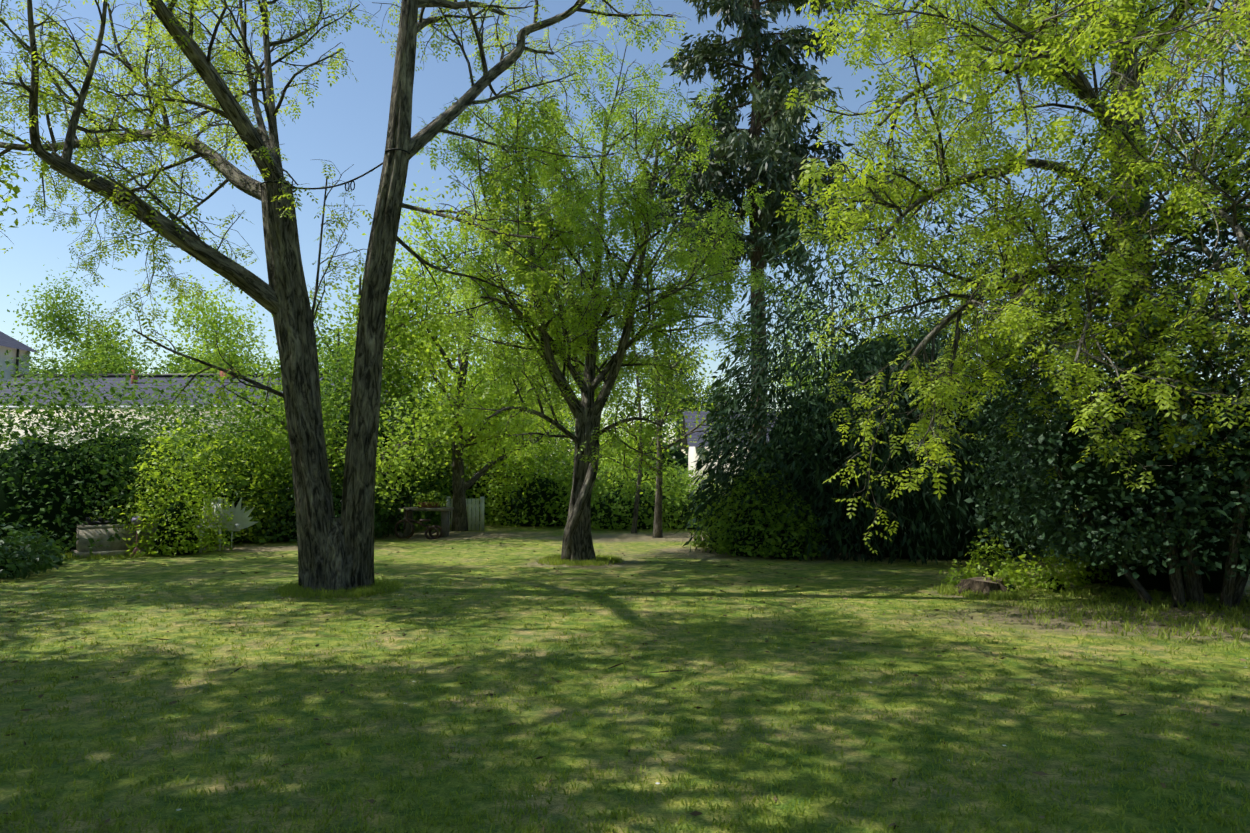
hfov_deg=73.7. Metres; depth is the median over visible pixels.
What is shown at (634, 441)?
tree wood
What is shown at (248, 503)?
shrub
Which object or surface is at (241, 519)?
agave sculpture
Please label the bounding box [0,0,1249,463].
sky
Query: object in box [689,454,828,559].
yew shrubs
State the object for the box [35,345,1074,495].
trees
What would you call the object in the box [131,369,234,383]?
house chimney
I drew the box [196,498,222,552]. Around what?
white chair
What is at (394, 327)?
shade tree wood
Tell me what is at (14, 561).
edge plants
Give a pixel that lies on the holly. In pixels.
(1181, 529)
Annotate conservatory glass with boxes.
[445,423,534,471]
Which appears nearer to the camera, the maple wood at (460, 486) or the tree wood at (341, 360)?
the maple wood at (460, 486)
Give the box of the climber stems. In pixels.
[1038,0,1249,287]
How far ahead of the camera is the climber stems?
9.09 m
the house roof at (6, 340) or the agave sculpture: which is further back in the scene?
the house roof at (6, 340)
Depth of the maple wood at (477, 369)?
27.45 m
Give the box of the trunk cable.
[260,148,410,192]
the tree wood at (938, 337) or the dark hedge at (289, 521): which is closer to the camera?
the dark hedge at (289, 521)
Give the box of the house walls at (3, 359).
[0,346,29,381]
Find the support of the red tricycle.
on the ground at (418, 550)
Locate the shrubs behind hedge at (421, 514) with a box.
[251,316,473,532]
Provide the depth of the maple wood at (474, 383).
24.83 m
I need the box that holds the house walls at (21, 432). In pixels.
[0,385,411,452]
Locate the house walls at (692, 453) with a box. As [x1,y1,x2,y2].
[688,447,747,491]
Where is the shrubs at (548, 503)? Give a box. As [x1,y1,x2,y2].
[387,408,737,531]
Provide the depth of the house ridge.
36.77 m
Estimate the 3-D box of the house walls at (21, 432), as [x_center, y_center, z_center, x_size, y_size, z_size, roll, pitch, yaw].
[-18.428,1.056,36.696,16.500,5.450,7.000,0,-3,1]
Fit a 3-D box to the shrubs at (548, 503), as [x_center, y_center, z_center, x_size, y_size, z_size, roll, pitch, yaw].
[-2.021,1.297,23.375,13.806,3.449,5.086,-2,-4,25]
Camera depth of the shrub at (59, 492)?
15.95 m
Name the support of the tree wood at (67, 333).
on the ground at (418, 550)
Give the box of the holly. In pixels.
[964,84,1249,609]
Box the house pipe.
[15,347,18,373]
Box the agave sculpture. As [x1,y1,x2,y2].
[209,497,257,546]
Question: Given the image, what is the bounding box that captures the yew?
[675,141,1113,567]
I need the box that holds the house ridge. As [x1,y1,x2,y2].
[11,373,335,376]
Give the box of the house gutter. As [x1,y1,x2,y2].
[0,406,272,409]
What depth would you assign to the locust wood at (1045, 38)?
9.33 m
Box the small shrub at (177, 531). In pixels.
[117,417,233,555]
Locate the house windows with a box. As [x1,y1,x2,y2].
[17,437,225,446]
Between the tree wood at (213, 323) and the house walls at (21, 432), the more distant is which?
the tree wood at (213, 323)
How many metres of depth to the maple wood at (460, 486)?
20.29 m
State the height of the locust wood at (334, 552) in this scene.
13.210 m
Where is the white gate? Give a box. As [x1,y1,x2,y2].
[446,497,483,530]
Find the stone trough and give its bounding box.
[71,506,157,558]
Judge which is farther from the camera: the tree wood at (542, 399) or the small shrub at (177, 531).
the tree wood at (542, 399)
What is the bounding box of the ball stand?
[130,516,142,557]
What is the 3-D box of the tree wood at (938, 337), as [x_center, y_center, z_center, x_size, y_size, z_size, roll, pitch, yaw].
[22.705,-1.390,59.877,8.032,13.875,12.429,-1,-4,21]
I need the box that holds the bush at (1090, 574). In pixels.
[939,512,1113,592]
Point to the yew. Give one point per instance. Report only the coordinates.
(807, 449)
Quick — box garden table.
[399,490,453,536]
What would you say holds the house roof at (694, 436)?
on the house walls at (692, 453)
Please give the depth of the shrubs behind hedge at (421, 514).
20.90 m
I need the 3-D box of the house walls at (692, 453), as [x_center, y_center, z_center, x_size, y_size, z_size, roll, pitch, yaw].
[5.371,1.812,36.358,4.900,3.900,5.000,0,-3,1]
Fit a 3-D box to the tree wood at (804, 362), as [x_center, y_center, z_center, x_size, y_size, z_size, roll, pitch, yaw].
[7.577,-1.236,33.975,6.484,9.939,8.310,2,-4,-30]
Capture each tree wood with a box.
[3,258,159,373]
[123,270,278,373]
[165,251,473,511]
[213,275,442,458]
[316,319,438,420]
[471,336,579,443]
[531,310,695,496]
[635,316,741,450]
[742,266,917,421]
[901,305,979,377]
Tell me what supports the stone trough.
on the ground at (418, 550)
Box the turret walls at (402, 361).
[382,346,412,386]
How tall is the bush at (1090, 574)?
0.969 m
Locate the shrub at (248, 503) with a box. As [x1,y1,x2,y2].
[119,418,335,544]
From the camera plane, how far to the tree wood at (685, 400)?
69.94 m
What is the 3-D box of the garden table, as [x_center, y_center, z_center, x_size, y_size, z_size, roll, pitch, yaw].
[-4.490,2.190,18.872,1.100,1.051,0.600,0,-3,1]
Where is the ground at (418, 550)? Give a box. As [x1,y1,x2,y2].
[0,474,1249,832]
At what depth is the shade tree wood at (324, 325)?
22.79 m
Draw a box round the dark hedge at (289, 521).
[232,461,402,543]
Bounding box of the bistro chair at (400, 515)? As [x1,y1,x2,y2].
[388,496,411,536]
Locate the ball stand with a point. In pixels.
(134, 521)
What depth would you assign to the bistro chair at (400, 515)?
19.24 m
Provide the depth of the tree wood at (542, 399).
61.78 m
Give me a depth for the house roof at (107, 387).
35.25 m
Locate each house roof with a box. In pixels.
[0,331,38,352]
[0,377,415,413]
[680,411,780,449]
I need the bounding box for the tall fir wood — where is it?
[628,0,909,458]
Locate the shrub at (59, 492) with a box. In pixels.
[0,341,291,556]
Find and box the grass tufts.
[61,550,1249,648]
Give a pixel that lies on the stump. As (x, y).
(987, 585)
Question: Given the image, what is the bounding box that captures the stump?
[954,577,1010,598]
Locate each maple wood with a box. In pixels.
[354,163,597,531]
[402,251,604,484]
[404,265,565,467]
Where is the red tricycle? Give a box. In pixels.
[394,509,442,538]
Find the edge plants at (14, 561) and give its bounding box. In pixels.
[0,521,79,578]
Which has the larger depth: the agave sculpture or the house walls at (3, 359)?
the house walls at (3, 359)

